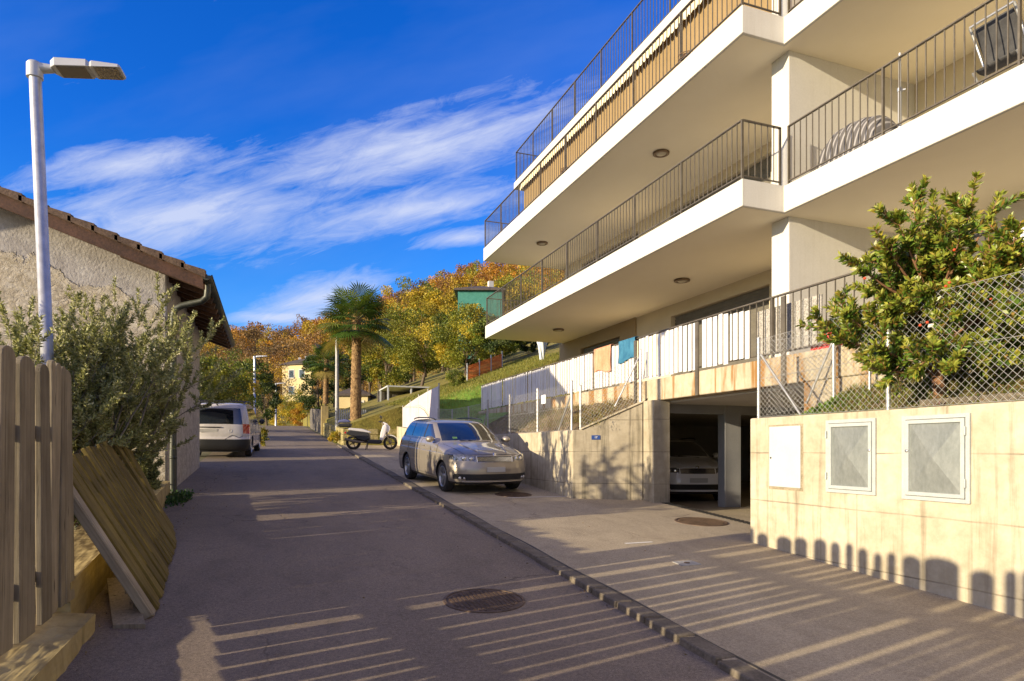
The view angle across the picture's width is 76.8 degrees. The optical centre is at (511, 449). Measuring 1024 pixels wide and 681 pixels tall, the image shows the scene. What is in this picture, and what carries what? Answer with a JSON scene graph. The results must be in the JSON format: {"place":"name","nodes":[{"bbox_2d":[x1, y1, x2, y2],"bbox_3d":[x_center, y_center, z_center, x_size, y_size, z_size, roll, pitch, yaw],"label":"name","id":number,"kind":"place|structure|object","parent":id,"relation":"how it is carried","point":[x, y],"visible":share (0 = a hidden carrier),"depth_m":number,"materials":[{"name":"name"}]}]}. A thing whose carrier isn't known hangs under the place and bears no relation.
{"place":"outdoors","nodes":[
{"label":"outdoors","id":0,"kind":"place"},
{"bbox_2d":[219,354,297,425],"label":"hill","id":1,"kind":"structure","parent":0,"point":[281,416],"depth_m":98.88,"materials":[{"name":"green plant"}]},
{"bbox_2d":[200,426,339,460],"bbox_3d":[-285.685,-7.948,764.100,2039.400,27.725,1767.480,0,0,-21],"label":"ground","id":2,"kind":"structure","parent":0,"point":[203,455],"depth_m":30.35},
{"bbox_2d":[0,612,95,680],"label":"wall","id":3,"kind":"structure","parent":2,"relation":"on","point":[49,649],"depth_m":4.05,"materials":[{"name":"concrete"}]},
{"bbox_2d":[0,345,74,655],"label":"picket fence","id":4,"kind":"object","parent":3,"relation":"on","point":[36,526],"visible":0.98,"depth_m":4.03,"materials":[{"name":"brown wood"}]},
{"bbox_2d":[57,481,169,612],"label":"garden wall","id":5,"kind":"structure","parent":2,"relation":"on","point":[93,572],"depth_m":5.61,"materials":[{"name":"concrete"}]},
{"bbox_2d":[0,186,234,492],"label":"old house","id":6,"kind":"structure","parent":2,"relation":"on","point":[91,259],"depth_m":11.65,"materials":[{"name":"paint"}]},
{"bbox_2d":[200,354,242,402],"bbox_3d":[-14.456,-2.321,30.526,3.339,4.483,3.089,0,0,25],"label":"tree","id":7,"kind":"object","parent":2,"relation":"on","point":[222,395],"visible":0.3,"depth_m":30.67,"materials":[{"name":"green plant"}]},
{"bbox_2d":[200,344,245,392],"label":"tree","id":8,"kind":"object","parent":2,"relation":"on","point":[228,355],"visible":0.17,"depth_m":51.49,"materials":[{"name":"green plant"}]},
{"bbox_2d":[200,362,263,407],"bbox_3d":[-15.500,-2.532,35.102,3.757,4.327,4.361,0,0,-3],"label":"tree","id":9,"kind":"object","parent":2,"relation":"on","point":[247,384],"visible":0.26,"depth_m":34.84,"materials":[{"name":"green plant"}]},
{"bbox_2d":[234,358,274,403],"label":"tree","id":10,"kind":"object","parent":2,"relation":"on","point":[265,377],"visible":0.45,"depth_m":47.40,"materials":[{"name":"green plant"}]},
{"bbox_2d":[256,373,282,425],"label":"tree","id":11,"kind":"object","parent":2,"relation":"on","point":[274,402],"visible":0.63,"depth_m":58.89,"materials":[{"name":"green plant"}]},
{"bbox_2d":[269,395,306,425],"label":"shrub","id":12,"kind":"object","parent":2,"relation":"on","point":[289,408],"visible":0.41,"depth_m":74.49,"materials":[{"name":"yellow plant"}]},
{"bbox_2d":[282,389,311,423],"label":"shrub","id":13,"kind":"object","parent":2,"relation":"on","point":[298,394],"visible":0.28,"depth_m":81.32,"materials":[{"name":"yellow plant"}]},
{"bbox_2d":[288,403,312,425],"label":"shrub","id":14,"kind":"object","parent":2,"relation":"on","point":[296,414],"visible":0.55,"depth_m":69.66,"materials":[{"name":"yellow plant"}]},
{"bbox_2d":[310,406,327,434],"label":"wall","id":15,"kind":"structure","parent":2,"relation":"on","point":[318,417],"depth_m":44.63,"materials":[{"name":"concrete"}]},
{"bbox_2d":[327,430,340,442],"bbox_3d":[-8.406,-0.610,30.615,0.637,0.646,0.668,0,0,31],"label":"shrub","id":16,"kind":"object","parent":2,"relation":"on","point":[334,436],"visible":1,"depth_m":30.49,"materials":[{"name":"yellow plant"}]},
{"bbox_2d":[323,423,396,444],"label":"bed wall","id":17,"kind":"structure","parent":2,"relation":"on","point":[328,429],"depth_m":30.07,"materials":[{"name":"concrete"}]},
{"bbox_2d":[335,342,338,430],"bbox_3d":[-8.892,-3.415,32.857,0.215,5.243,0.215,0,0,-21],"label":"utility pole","id":18,"kind":"object","parent":17,"relation":"on","point":[336,387],"visible":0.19,"depth_m":32.78,"materials":[{"name":"metal"}]},
{"bbox_2d":[397,401,642,499],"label":"retaining wall","id":19,"kind":"structure","parent":2,"relation":"on","point":[579,464],"depth_m":12.61,"materials":[{"name":"concrete"}]},
{"bbox_2d":[402,383,439,427],"bbox_3d":[-3.795,-1.456,26.326,0.065,1.866,6.780,0,0,-21],"label":"screen fence","id":20,"kind":"object","parent":19,"relation":"on","point":[429,401],"visible":0.84,"depth_m":25.47,"materials":[{"name":"metal"}]},
{"bbox_2d":[437,380,572,434],"bbox_3d":[-0.721,-0.921,18.034,0.086,1.117,11.028,0,0,-21],"label":"fence","id":21,"kind":"object","parent":19,"relation":"on","point":[537,405],"visible":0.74,"depth_m":15.09,"materials":[{"name":"metal"}]},
{"bbox_2d":[541,395,545,403],"bbox_3d":[0.689,-1.099,14.123,0.007,0.193,0.227,0,0,-21],"label":"notice","id":22,"kind":"object","parent":21,"relation":"attached to","point":[543,399],"visible":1,"depth_m":14.12,"materials":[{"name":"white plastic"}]},
{"bbox_2d":[579,349,642,429],"bbox_3d":[1.942,-1.186,12.708,1.238,1.579,0.082,0,0,2],"label":"fence","id":23,"kind":"object","parent":19,"relation":"on","point":[639,358],"visible":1,"depth_m":12.68,"materials":[{"name":"metal"}]},
{"bbox_2d":[337,445,776,680],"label":"kerb","id":24,"kind":"structure","parent":2,"relation":"on","point":[739,670],"depth_m":5.72,"materials":[{"name":"concrete"}]},
{"bbox_2d":[479,0,1023,521],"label":"apartment building","id":25,"kind":"structure","parent":2,"relation":"on","point":[695,220],"depth_m":12.99,"materials":[{"name":"paint"}]},
{"bbox_2d":[584,338,619,391],"bbox_3d":[3.388,-2.667,24.189,0.051,2.597,2.991,0,0,-20],"label":"railing","id":26,"kind":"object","parent":25,"relation":"in","point":[616,341],"depth_m":24.33,"materials":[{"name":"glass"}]},
{"bbox_2d":[594,344,614,372],"bbox_3d":[2.055,-2.002,14.441,0.133,0.600,0.823,0,0,-21],"label":"towel","id":27,"kind":"object","parent":25,"relation":"hanging from","point":[601,358],"visible":0.98,"depth_m":14.38,"materials":[{"name":"fabric"}]},
{"bbox_2d":[585,234,637,267],"bbox_3d":[3.650,-6.165,23.682,0.051,2.308,4.124,0,0,-20],"label":"window","id":28,"kind":"structure","parent":25,"relation":"in","point":[637,234],"depth_m":23.53,"materials":[{"name":"glass"}]},
{"bbox_2d":[618,336,637,363],"bbox_3d":[2.424,-2.063,13.455,0.134,0.490,0.686,0,0,-21],"label":"towel","id":29,"kind":"object","parent":25,"relation":"hanging from","point":[626,349],"visible":0.99,"depth_m":13.43,"materials":[{"name":"blue fabric"}]},
{"bbox_2d":[670,438,717,499],"bbox_3d":[4.093,0.435,16.468,1.979,1.504,4.262,0,0,-1],"label":"parked car","id":30,"kind":"object","parent":25,"relation":"on","point":[693,467],"visible":0.43,"depth_m":14.45,"materials":[{"name":"white paint"}]},
{"bbox_2d":[675,287,768,374],"bbox_3d":[5.773,-2.732,18.004,0.051,2.693,4.124,0,0,-20],"label":"window","id":31,"kind":"structure","parent":25,"relation":"in","point":[763,293],"depth_m":17.57,"materials":[{"name":"glass"}]},
{"bbox_2d":[674,156,770,216],"bbox_3d":[5.773,-6.165,18.004,0.051,2.308,4.237,0,0,-20],"label":"window","id":32,"kind":"structure","parent":25,"relation":"in","point":[764,163],"depth_m":16.70,"materials":[{"name":"glass"}]},
{"bbox_2d":[811,332,841,349],"bbox_3d":[4.359,-1.457,8.901,0.226,0.372,0.426,0,0,-21],"label":"crate","id":33,"kind":"object","parent":25,"relation":"on","point":[815,348],"visible":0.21,"depth_m":8.85,"materials":[{"name":"red plastic"}]},
{"bbox_2d":[817,115,897,168],"bbox_3d":[6.084,-5.312,11.226,0.786,0.824,1.291,0,0,-21],"label":"covered grill","id":34,"kind":"object","parent":25,"relation":"on","point":[871,126],"visible":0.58,"depth_m":10.98,"materials":[{"name":"paint"}]},
{"bbox_2d":[897,52,905,126],"bbox_3d":[6.034,-5.554,10.019,0.115,1.195,0.073,0,0,33],"label":"clamp pole","id":35,"kind":"object","parent":25,"relation":"on","point":[901,89],"visible":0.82,"depth_m":10.01,"materials":[{"name":"metal"}]},
{"bbox_2d":[969,0,1023,85],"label":"folding chair","id":36,"kind":"object","parent":25,"relation":"on","point":[991,42],"visible":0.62,"depth_m":9.07,"materials":[{"name":"fabric"},{"name":"aluminium"}]},
{"bbox_2d":[750,401,1023,618],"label":"retaining wall","id":37,"kind":"structure","parent":2,"relation":"on","point":[972,553],"depth_m":6.47,"materials":[{"name":"concrete"}]},
{"bbox_2d":[769,424,802,490],"bbox_3d":[3.385,0.094,8.024,0.024,0.816,0.572,0,0,-21],"label":"meter cabinet","id":38,"kind":"object","parent":37,"relation":"attached to","point":[785,456],"visible":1,"depth_m":7.99,"materials":[{"name":"beige metal"}]},
{"bbox_2d":[766,333,870,414],"bbox_3d":[4.004,-1.021,8.395,1.230,1.140,0.515,0,0,36],"label":"fence","id":39,"kind":"object","parent":37,"relation":"on","point":[834,370],"visible":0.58,"depth_m":8.44,"materials":[{"name":"metal"}]},
{"bbox_2d":[825,418,876,495],"bbox_3d":[3.712,0.074,7.116,0.048,0.822,0.651,0,0,-21],"label":"meter cabinet","id":40,"kind":"object","parent":37,"relation":"attached to","point":[851,456],"visible":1,"depth_m":7.08,"materials":[{"name":"white metal"}]},
{"bbox_2d":[757,270,1023,417],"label":"fence","id":41,"kind":"object","parent":37,"relation":"on","point":[887,390],"visible":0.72,"depth_m":6.79,"materials":[{"name":"metal"}]},
{"bbox_2d":[789,364,1023,415],"bbox_3d":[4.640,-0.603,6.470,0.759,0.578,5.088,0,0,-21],"label":"ground cover","id":42,"kind":"object","parent":37,"relation":"in","point":[866,393],"visible":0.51,"depth_m":6.97,"materials":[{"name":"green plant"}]},
{"bbox_2d":[802,392,871,414],"bbox_3d":[3.855,-0.525,8.228,0.494,0.414,1.522,0,0,-21],"label":"leafy plant","id":43,"kind":"object","parent":42,"relation":"on","point":[829,403],"visible":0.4,"depth_m":8.03,"materials":[{"name":"green plant"}]},
{"bbox_2d":[795,170,1023,397],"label":"strawberry tree","id":44,"kind":"object","parent":42,"relation":"on","point":[930,260],"visible":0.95,"depth_m":6.45,"materials":[{"name":"green plant"}]},
{"bbox_2d":[919,396,978,406],"bbox_3d":[4.453,-0.430,6.564,0.137,0.193,0.599,0,0,-23],"label":"edging stone","id":45,"kind":"object","parent":42,"relation":"on","point":[949,400],"visible":0.31,"depth_m":6.51,"materials":[{"name":"stone"}]},
{"bbox_2d":[979,392,1023,402],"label":"edging stone","id":46,"kind":"object","parent":42,"relation":"on","point":[1007,396],"visible":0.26,"depth_m":6.01,"materials":[{"name":"stone"}]},
{"bbox_2d":[902,413,970,503],"bbox_3d":[4.051,0.080,6.209,0.048,0.834,0.680,0,0,-21],"label":"meter cabinet","id":47,"kind":"object","parent":37,"relation":"attached to","point":[936,457],"visible":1,"depth_m":6.17,"materials":[{"name":"white metal"}]},
{"bbox_2d":[0,0,679,338],"label":"sky","id":48,"kind":"structure","parent":0,"point":[286,152],"materials":[{"name":"blue"}]},
{"bbox_2d":[56,426,738,680],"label":"road","id":49,"kind":"structure","parent":0,"point":[248,582],"depth_m":5.69,"materials":[{"name":"grey asphalt"}]},
{"bbox_2d":[72,441,175,618],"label":"leaning planks","id":50,"kind":"object","parent":49,"relation":"on","point":[124,528],"visible":0.86,"depth_m":5.69,"materials":[{"name":"brown wood"}]},
{"bbox_2d":[107,578,144,628],"bbox_3d":[-3.212,1.258,5.355,0.204,0.199,1.284,0,0,-34],"label":"plank","id":51,"kind":"object","parent":49,"relation":"on","point":[125,614],"visible":0.71,"depth_m":5.12,"materials":[{"name":"brown wood"}]},
{"bbox_2d":[103,437,176,543],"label":"loose planks","id":52,"kind":"object","parent":49,"relation":"on","point":[138,476],"visible":0.63,"depth_m":7.96,"materials":[{"name":"brown wood"}]},
{"bbox_2d":[164,489,194,507],"bbox_3d":[-5.878,0.835,11.380,0.485,0.248,1.923,0,0,-21],"label":"leafy plant","id":53,"kind":"object","parent":49,"relation":"on","point":[173,498],"visible":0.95,"depth_m":11.26,"materials":[{"name":"green plant"}]},
{"bbox_2d":[200,400,264,455],"bbox_3d":[-10.102,-0.802,23.077,2.200,1.870,4.826,0,3,-17],"label":"parked van","id":54,"kind":"object","parent":49,"relation":"on","point":[229,427],"visible":0.7,"depth_m":20.99,"materials":[{"name":"white paint"}]},
{"bbox_2d":[253,355,267,413],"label":"street lamp","id":55,"kind":"object","parent":49,"relation":"on","point":[254,365],"visible":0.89,"depth_m":40.74,"materials":[{"name":"metal"}]},
{"bbox_2d":[260,426,269,445],"bbox_3d":[-10.717,-0.584,27.749,0.629,0.923,0.640,0,0,-21],"label":"shrub","id":56,"kind":"object","parent":49,"relation":"on","point":[264,432],"visible":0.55,"depth_m":27.73,"materials":[{"name":"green plant"}]},
{"bbox_2d":[275,383,285,425],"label":"street lamp","id":57,"kind":"object","parent":49,"relation":"on","point":[276,409],"visible":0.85,"depth_m":67.92,"materials":[{"name":"metal"}]},
{"bbox_2d":[85,454,689,677],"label":"fallen leaves","id":58,"kind":"object","parent":49,"relation":"on","point":[363,597],"visible":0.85,"depth_m":7.87,"materials":[{"name":"brown plant"}]},
{"bbox_2d":[443,588,524,612],"bbox_3d":[-0.249,1.352,5.794,0.736,0.062,0.736,0,0,-21],"label":"manhole cover","id":59,"kind":"object","parent":49,"relation":"on","point":[482,600],"visible":1,"depth_m":5.76,"materials":[{"name":"metal"}]},
{"bbox_2d":[293,278,562,427],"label":"hill","id":60,"kind":"structure","parent":0,"point":[372,407],"depth_m":43.66,"materials":[{"name":"green plant"}]},
{"bbox_2d":[279,356,323,400],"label":"cream house","id":61,"kind":"structure","parent":60,"relation":"on","point":[293,368],"depth_m":110.30,"materials":[{"name":"beige paint"}]},
{"bbox_2d":[288,369,294,377],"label":"window","id":62,"kind":"structure","parent":61,"relation":"in","point":[292,371],"depth_m":110.29,"materials":[{"name":"grey glass"}]},
{"bbox_2d":[299,356,340,409],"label":"tree","id":63,"kind":"object","parent":60,"relation":"on","point":[310,401],"visible":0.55,"depth_m":52.76,"materials":[{"name":"green plant"}]},
{"bbox_2d":[300,341,349,403],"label":"palm tree","id":64,"kind":"object","parent":60,"relation":"on","point":[326,374],"visible":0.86,"depth_m":46.27,"materials":[{"name":"green plant"}]},
{"bbox_2d":[331,353,367,390],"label":"tree","id":65,"kind":"object","parent":60,"relation":"on","point":[345,386],"visible":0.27,"depth_m":58.18,"materials":[{"name":"green plant"}]},
{"bbox_2d":[339,409,365,419],"bbox_3d":[-8.346,-1.615,33.809,1.473,0.963,0.068,0,0,-21],"label":"garden fence","id":66,"kind":"object","parent":60,"relation":"on","point":[343,413],"visible":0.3,"depth_m":33.65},
{"bbox_2d":[312,281,395,420],"bbox_3d":[-7.585,-4.532,31.248,4.220,6.917,4.355,0,0,-21],"label":"palm tree","id":67,"kind":"object","parent":60,"relation":"on","point":[353,334],"visible":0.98,"depth_m":31.01,"materials":[{"name":"green plant"}]},
{"bbox_2d":[334,388,375,408],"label":"garden hut","id":68,"kind":"object","parent":60,"relation":"on","point":[344,398],"visible":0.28,"depth_m":48.94,"materials":[{"name":"beige paint"}]},
{"bbox_2d":[346,346,384,392],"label":"tree","id":69,"kind":"object","parent":60,"relation":"on","point":[369,380],"visible":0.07,"depth_m":69.90,"materials":[{"name":"green plant"}]},
{"bbox_2d":[347,407,406,444],"bbox_3d":[-5.839,-1.008,29.980,3.535,2.810,0.023,0,0,-21],"label":"hill edge","id":70,"kind":"object","parent":60,"relation":"on","point":[393,417],"visible":0.22,"depth_m":29.92,"materials":[{"name":"green plant"}]},
{"bbox_2d":[346,315,415,387],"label":"tree","id":71,"kind":"object","parent":60,"relation":"on","point":[398,376],"visible":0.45,"depth_m":54.31,"materials":[{"name":"green plant"}]},
{"bbox_2d":[200,259,564,424],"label":"woodland","id":72,"kind":"object","parent":60,"relation":"on","point":[254,340],"depth_m":161.37,"materials":[{"name":"plant"}]},
{"bbox_2d":[377,385,428,401],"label":"carport","id":73,"kind":"object","parent":60,"relation":"on","point":[387,392],"visible":0.5,"depth_m":41.79,"materials":[{"name":"beige paint"}]},
{"bbox_2d":[380,276,432,383],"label":"tree","id":74,"kind":"object","parent":60,"relation":"on","point":[412,302],"visible":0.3,"depth_m":73.64,"materials":[{"name":"yellow plant"}]},
{"bbox_2d":[374,301,458,385],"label":"tree","id":75,"kind":"object","parent":60,"relation":"on","point":[405,358],"visible":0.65,"depth_m":44.51,"materials":[{"name":"green plant"}]},
{"bbox_2d":[420,288,457,371],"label":"tree","id":76,"kind":"object","parent":60,"relation":"on","point":[435,294],"visible":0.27,"depth_m":69.19,"materials":[{"name":"yellow plant"}]},
{"bbox_2d":[414,302,507,375],"bbox_3d":[-2.846,-6.922,40.778,5.171,5.089,5.913,0,0,39],"label":"tree","id":77,"kind":"object","parent":60,"relation":"on","point":[458,326],"visible":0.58,"depth_m":39.58,"materials":[{"name":"green plant"}]},
{"bbox_2d":[456,345,489,366],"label":"shrub","id":78,"kind":"object","parent":60,"relation":"on","point":[474,361],"visible":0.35,"depth_m":49.09,"materials":[{"name":"green plant"}]},
{"bbox_2d":[454,281,505,365],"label":"teal house","id":79,"kind":"structure","parent":60,"relation":"on","point":[475,295],"depth_m":58.24,"materials":[{"name":"teal paint"}]},
{"bbox_2d":[467,351,502,380],"bbox_3d":[-1.409,-4.336,33.990,0.060,2.041,2.923,0,0,37],"label":"fence","id":80,"kind":"object","parent":60,"relation":"on","point":[471,374],"visible":0.77,"depth_m":33.92,"materials":[{"name":"brown wood"}]},
{"bbox_2d":[463,342,516,361],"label":"shrub","id":81,"kind":"object","parent":60,"relation":"on","point":[511,353],"visible":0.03,"depth_m":49.64,"materials":[{"name":"green plant"}]},
{"bbox_2d":[464,315,527,360],"bbox_3d":[-0.710,-6.407,38.668,4.466,3.459,4.516,0,0,-21],"label":"tree","id":82,"kind":"object","parent":60,"relation":"on","point":[504,346],"visible":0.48,"depth_m":37.91,"materials":[{"name":"green plant"}]},
{"bbox_2d":[485,274,540,314],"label":"tree","id":83,"kind":"object","parent":60,"relation":"on","point":[499,285],"visible":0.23,"depth_m":62.08,"materials":[{"name":"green plant"}]},
{"bbox_2d":[518,341,549,353],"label":"tree","id":84,"kind":"object","parent":60,"relation":"on","point":[530,348],"visible":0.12,"depth_m":43.61,"materials":[{"name":"green plant"}]},
{"bbox_2d":[385,352,568,425],"bbox_3d":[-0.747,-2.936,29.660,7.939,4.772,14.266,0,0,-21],"label":"grass","id":85,"kind":"structure","parent":0,"point":[525,364],"depth_m":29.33,"materials":[{"name":"green plant"}]},
{"bbox_2d":[401,355,573,418],"bbox_3d":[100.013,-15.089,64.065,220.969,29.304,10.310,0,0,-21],"label":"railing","id":86,"kind":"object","parent":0,"point":[515,385],"depth_m":26.51,"materials":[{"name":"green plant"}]},
{"bbox_2d":[445,369,465,385],"bbox_3d":[-2.692,-3.443,31.105,1.093,0.944,1.044,0,0,-21],"label":"shrub","id":87,"kind":"object","parent":86,"relation":"on","point":[461,378],"visible":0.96,"depth_m":31.01,"materials":[{"name":"green plant"}]},
{"bbox_2d":[537,342,547,359],"bbox_3d":[1.402,-4.741,30.607,0.698,1.357,0.681,0,0,-21],"label":"wrapped plant","id":88,"kind":"object","parent":86,"relation":"on","point":[542,346],"visible":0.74,"depth_m":30.48,"materials":[{"name":"white fabric"}]},
{"bbox_2d":[483,393,643,434],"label":"soil bank","id":89,"kind":"structure","parent":0,"point":[576,426],"depth_m":14.75,"materials":[{"name":"green plant"}]},
{"bbox_2d":[343,445,1023,680],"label":"pavement","id":90,"kind":"structure","parent":0,"point":[786,616],"depth_m":6.05,"materials":[{"name":"concrete"}]},
{"bbox_2d":[338,415,397,449],"bbox_3d":[-5.865,-0.693,26.384,2.395,1.403,0.735,0,0,-6],"label":"scooter","id":91,"kind":"object","parent":90,"relation":"on","point":[361,435],"visible":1,"depth_m":26.24,"materials":[{"name":"metal"}]},
{"bbox_2d":[399,417,524,490],"bbox_3d":[-1.237,0.021,14.786,1.979,1.504,4.262,0,4,-26],"label":"parked car","id":92,"kind":"object","parent":90,"relation":"on","point":[448,454],"visible":1,"depth_m":13.62,"materials":[{"name":"silver paint"}]},
{"bbox_2d":[495,492,531,496],"bbox_3d":[0.029,0.905,13.010,0.748,0.063,0.747,0,0,-21],"label":"manhole cover","id":93,"kind":"object","parent":90,"relation":"on","point":[513,494],"visible":0.99,"depth_m":12.97,"materials":[{"name":"metal"}]},
{"bbox_2d":[342,445,785,680],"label":"gutter","id":94,"kind":"object","parent":90,"relation":"on","point":[746,661],"visible":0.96,"depth_m":6.01,"materials":[{"name":"grey concrete"}]},
{"bbox_2d":[673,560,701,565],"bbox_3d":[1.968,1.277,7.272,0.249,0.021,0.193,0,0,-21],"label":"valve cover","id":95,"kind":"object","parent":90,"relation":"on","point":[687,563],"visible":1,"depth_m":7.25,"materials":[{"name":"metal"}]},
{"bbox_2d":[674,517,727,525],"bbox_3d":[2.974,1.134,10.163,0.816,0.067,0.815,0,0,-21],"label":"manhole cover","id":96,"kind":"object","parent":90,"relation":"on","point":[698,521],"visible":1,"depth_m":10.12,"materials":[{"name":"metal"}]},
{"bbox_2d":[665,502,749,524],"bbox_3d":[3.503,1.122,10.657,0.159,0.238,3.416,0,0,-21],"label":"slot drain","id":97,"kind":"object","parent":90,"relation":"in","point":[710,513],"visible":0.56,"depth_m":10.99,"materials":[{"name":"grey metal"}]},
{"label":"garden soil","id":98,"kind":"structure","parent":0,"visible":0},
{"bbox_2d":[0,287,141,455],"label":"olive tree","id":99,"kind":"object","parent":98,"relation":"on","point":[76,370],"visible":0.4,"depth_m":7.29,"materials":[{"name":"green plant"}]},
{"bbox_2d":[26,57,125,365],"bbox_3d":[-4.887,-1.740,7.239,0.949,5.185,0.270,0,0,-15],"label":"street lamp","id":100,"kind":"object","parent":98,"relation":"on","point":[36,70],"visible":0.78,"depth_m":7.10,"materials":[{"name":"metal"}]},
{"bbox_2d":[1,329,192,462],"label":"olive tree","id":101,"kind":"object","parent":98,"relation":"on","point":[123,425],"visible":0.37,"depth_m":7.70,"materials":[{"name":"green plant"}]},
{"bbox_2d":[74,479,159,531],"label":"undergrowth","id":102,"kind":"object","parent":98,"relation":"on","point":[79,524],"depth_m":7.11,"materials":[{"name":"green plant"}]},
{"bbox_2d":[31,271,241,461],"bbox_3d":[-5.336,-0.826,9.113,2.789,3.488,2.753,0,0,-21],"label":"olive tree","id":103,"kind":"object","parent":98,"relation":"on","point":[173,331],"visible":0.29,"depth_m":9.46,"materials":[{"name":"green plant"}]},
{"bbox_2d":[124,447,165,490],"bbox_3d":[-5.566,0.466,9.409,0.979,1.017,0.842,0,0,-5],"label":"olive tree","id":104,"kind":"object","parent":98,"relation":"on","point":[149,468],"visible":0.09,"depth_m":9.48,"materials":[{"name":"plant"}]},
{"bbox_2d":[141,382,186,456],"bbox_3d":[-6.368,-0.251,10.494,2.019,2.108,1.568,0,0,-21],"label":"olive tree","id":105,"kind":"object","parent":98,"relation":"on","point":[170,402],"visible":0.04,"depth_m":10.51,"materials":[{"name":"green plant"}]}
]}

